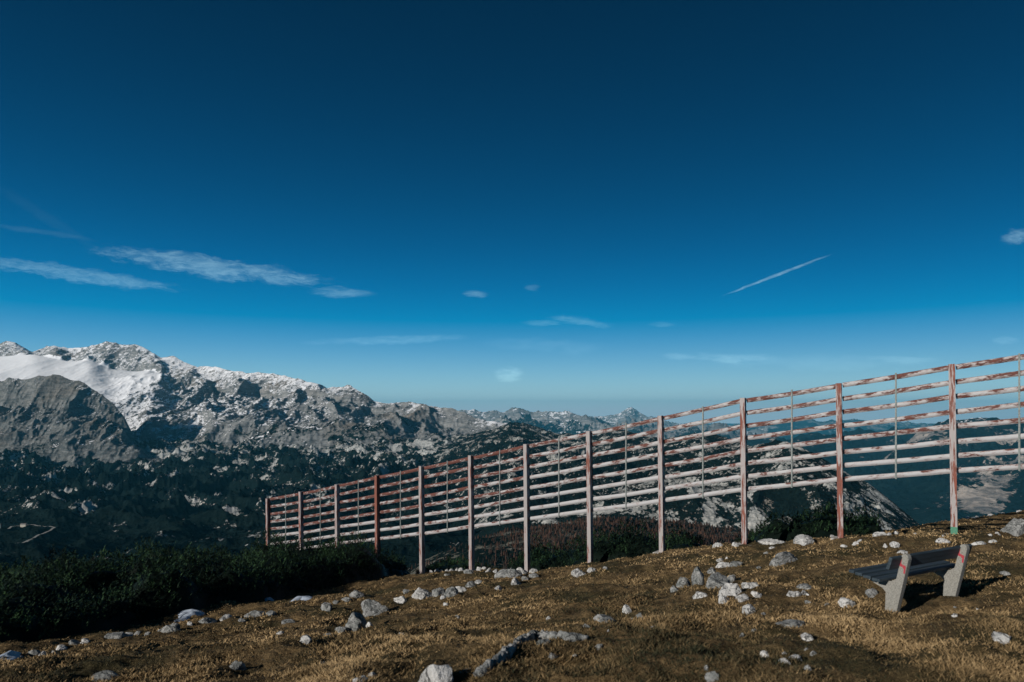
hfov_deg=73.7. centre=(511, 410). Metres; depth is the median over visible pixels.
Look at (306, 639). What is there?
rock
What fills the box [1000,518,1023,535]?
rock
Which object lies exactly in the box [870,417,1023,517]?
mountain
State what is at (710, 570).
rock
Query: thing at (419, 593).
rock
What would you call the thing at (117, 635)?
rock
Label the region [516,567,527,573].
rock
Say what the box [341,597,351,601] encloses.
stone
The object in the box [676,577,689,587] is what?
rock
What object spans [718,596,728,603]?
rock
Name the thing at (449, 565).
dwarf pine thicket
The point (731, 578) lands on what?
rock
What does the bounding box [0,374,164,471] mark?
rocky dome hill
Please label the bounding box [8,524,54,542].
path
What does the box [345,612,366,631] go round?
rock
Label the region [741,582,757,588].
rock
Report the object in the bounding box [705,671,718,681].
rock
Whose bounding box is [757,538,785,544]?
rock
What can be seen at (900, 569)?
bench
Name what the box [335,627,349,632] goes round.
stone
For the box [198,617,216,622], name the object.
rock
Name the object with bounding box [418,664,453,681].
rock
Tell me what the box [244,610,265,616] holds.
rock
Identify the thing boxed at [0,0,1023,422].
sky
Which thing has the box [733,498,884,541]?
dwarf pine thicket
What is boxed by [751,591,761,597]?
rock
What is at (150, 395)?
mountain massif
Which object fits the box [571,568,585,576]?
rock
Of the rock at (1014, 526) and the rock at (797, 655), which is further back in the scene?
the rock at (1014, 526)
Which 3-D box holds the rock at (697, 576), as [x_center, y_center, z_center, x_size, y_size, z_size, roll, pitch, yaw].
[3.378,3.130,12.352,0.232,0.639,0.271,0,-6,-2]
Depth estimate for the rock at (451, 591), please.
16.82 m
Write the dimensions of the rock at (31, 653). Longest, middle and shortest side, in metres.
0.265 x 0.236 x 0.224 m
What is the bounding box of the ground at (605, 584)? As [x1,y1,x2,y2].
[0,510,1023,681]
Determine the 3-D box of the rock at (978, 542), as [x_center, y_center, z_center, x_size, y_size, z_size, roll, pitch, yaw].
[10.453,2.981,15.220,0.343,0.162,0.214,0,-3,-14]
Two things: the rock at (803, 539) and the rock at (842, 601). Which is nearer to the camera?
the rock at (842, 601)
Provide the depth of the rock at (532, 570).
23.48 m
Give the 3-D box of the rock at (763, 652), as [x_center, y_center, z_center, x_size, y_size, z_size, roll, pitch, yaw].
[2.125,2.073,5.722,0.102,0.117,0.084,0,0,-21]
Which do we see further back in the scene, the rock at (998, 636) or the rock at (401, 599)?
the rock at (401, 599)
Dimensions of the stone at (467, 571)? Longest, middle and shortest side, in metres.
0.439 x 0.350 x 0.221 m
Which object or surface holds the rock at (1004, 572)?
on the ground at (605, 584)
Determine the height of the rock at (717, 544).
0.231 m
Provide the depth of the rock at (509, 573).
21.13 m
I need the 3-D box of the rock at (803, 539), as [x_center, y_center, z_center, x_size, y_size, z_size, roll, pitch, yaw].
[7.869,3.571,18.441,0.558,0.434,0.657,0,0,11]
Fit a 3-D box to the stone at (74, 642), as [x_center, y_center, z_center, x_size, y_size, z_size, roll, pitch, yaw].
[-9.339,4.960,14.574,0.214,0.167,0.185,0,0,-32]
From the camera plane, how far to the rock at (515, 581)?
18.18 m
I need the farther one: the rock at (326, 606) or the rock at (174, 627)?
the rock at (326, 606)
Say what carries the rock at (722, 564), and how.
on the ground at (605, 584)
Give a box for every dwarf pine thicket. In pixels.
[0,527,410,642]
[415,555,507,573]
[508,517,709,570]
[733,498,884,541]
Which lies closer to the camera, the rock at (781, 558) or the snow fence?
the rock at (781, 558)
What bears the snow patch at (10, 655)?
on the ground at (605, 584)
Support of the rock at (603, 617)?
on the ground at (605, 584)
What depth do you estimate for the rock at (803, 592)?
10.36 m
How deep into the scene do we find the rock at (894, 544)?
15.88 m
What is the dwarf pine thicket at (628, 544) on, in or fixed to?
on the ground at (605, 584)
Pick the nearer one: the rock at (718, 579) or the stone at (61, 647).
the rock at (718, 579)
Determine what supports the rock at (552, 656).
on the ground at (605, 584)
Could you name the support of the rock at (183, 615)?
on the ground at (605, 584)
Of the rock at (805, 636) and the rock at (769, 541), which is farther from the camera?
the rock at (769, 541)
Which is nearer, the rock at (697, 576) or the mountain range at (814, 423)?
the rock at (697, 576)
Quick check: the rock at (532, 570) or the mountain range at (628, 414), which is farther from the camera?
the mountain range at (628, 414)
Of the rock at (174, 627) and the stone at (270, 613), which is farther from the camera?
the stone at (270, 613)
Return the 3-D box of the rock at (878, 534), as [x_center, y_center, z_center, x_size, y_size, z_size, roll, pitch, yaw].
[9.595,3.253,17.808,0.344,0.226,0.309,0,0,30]
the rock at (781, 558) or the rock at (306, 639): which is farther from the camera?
the rock at (781, 558)
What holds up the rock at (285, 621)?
on the ground at (605, 584)
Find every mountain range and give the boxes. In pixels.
[459,407,767,438]
[588,407,767,433]
[730,419,935,439]
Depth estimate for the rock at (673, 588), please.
12.06 m
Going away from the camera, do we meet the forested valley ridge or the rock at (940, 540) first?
the rock at (940, 540)
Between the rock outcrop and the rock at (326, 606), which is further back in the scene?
the rock at (326, 606)
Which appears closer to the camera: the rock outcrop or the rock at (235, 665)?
the rock outcrop
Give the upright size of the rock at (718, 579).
0.536 m
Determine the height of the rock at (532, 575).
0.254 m
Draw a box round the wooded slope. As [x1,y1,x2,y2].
[407,517,740,573]
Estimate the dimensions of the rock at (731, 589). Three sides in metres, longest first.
0.373 x 0.351 x 0.336 m
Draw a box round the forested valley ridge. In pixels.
[747,427,964,524]
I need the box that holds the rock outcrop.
[473,630,588,676]
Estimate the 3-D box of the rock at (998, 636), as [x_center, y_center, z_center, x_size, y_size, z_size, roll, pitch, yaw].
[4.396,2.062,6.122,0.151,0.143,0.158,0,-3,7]
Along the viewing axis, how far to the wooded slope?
1049.37 m
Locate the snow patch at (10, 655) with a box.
[0,650,23,659]
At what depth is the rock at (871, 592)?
10.07 m
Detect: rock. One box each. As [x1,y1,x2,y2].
[26,650,40,656]
[92,670,119,681]
[104,632,126,638]
[158,623,180,632]
[174,609,203,622]
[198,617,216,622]
[219,614,231,620]
[229,660,246,669]
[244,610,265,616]
[281,619,294,623]
[300,635,310,643]
[321,602,331,610]
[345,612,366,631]
[349,590,364,597]
[352,675,367,681]
[361,599,388,616]
[393,596,406,603]
[412,587,431,599]
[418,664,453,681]
[432,587,444,596]
[444,586,458,597]
[456,586,466,591]
[494,569,522,577]
[511,577,520,584]
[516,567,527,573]
[529,568,537,572]
[529,573,538,577]
[536,639,550,644]
[548,652,557,659]
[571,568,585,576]
[587,567,595,572]
[593,614,615,622]
[622,604,631,613]
[670,585,678,591]
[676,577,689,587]
[691,567,703,584]
[692,591,707,599]
[705,572,729,588]
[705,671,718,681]
[707,567,715,573]
[712,542,722,547]
[716,561,729,567]
[718,583,741,595]
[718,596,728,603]
[727,575,736,581]
[729,561,742,566]
[735,594,748,601]
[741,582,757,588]
[742,604,755,614]
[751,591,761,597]
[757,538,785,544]
[760,650,768,657]
[769,551,797,566]
[776,619,806,627]
[786,591,795,596]
[788,654,801,661]
[793,534,813,545]
[796,583,811,589]
[800,633,813,640]
[801,590,808,594]
[837,597,854,607]
[865,588,877,597]
[872,532,886,536]
[889,541,899,547]
[935,538,950,542]
[972,541,985,544]
[992,631,1010,643]
[999,571,1010,574]
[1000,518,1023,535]
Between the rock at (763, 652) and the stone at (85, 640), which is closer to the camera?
the rock at (763, 652)
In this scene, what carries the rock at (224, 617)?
on the ground at (605, 584)
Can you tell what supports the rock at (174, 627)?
on the ground at (605, 584)
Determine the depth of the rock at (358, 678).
5.05 m
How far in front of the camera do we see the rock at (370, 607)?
15.61 m
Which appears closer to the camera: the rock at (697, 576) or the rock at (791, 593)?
the rock at (791, 593)
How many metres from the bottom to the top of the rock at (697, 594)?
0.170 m
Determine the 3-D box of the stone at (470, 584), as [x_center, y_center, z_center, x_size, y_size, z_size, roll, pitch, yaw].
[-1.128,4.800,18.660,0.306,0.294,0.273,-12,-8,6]
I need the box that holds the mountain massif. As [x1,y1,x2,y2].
[0,341,507,449]
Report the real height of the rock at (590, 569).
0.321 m
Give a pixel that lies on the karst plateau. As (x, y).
(195, 494)
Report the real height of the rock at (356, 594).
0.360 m
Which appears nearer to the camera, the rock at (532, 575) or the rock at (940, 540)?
the rock at (940, 540)
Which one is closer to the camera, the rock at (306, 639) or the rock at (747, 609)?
the rock at (306, 639)
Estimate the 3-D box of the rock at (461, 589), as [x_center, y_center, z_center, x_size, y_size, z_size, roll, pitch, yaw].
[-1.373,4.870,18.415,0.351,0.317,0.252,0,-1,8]
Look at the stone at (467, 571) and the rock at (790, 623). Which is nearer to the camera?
the rock at (790, 623)
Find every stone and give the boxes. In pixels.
[55,644,66,650]
[69,639,79,644]
[80,638,89,643]
[266,610,276,615]
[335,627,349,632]
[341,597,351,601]
[464,569,473,573]
[465,581,475,586]
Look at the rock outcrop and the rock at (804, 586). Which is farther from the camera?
the rock at (804, 586)
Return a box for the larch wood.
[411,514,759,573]
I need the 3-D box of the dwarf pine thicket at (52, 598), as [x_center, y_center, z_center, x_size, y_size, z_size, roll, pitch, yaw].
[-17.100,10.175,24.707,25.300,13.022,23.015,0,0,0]
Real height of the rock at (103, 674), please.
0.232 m
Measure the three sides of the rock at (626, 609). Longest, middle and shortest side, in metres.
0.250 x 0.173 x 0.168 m
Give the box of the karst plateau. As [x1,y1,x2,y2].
[0,434,664,574]
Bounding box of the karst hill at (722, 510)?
[425,422,920,537]
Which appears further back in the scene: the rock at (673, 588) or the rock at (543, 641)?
the rock at (673, 588)
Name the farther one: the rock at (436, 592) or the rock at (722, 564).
the rock at (436, 592)
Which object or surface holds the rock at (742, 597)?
on the ground at (605, 584)
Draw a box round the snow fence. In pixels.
[265,353,1023,573]
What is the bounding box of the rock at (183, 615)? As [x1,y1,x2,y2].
[174,609,203,622]
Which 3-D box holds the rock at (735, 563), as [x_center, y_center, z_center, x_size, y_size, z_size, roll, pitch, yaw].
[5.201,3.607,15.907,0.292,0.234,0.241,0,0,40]
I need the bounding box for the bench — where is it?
[849,544,972,611]

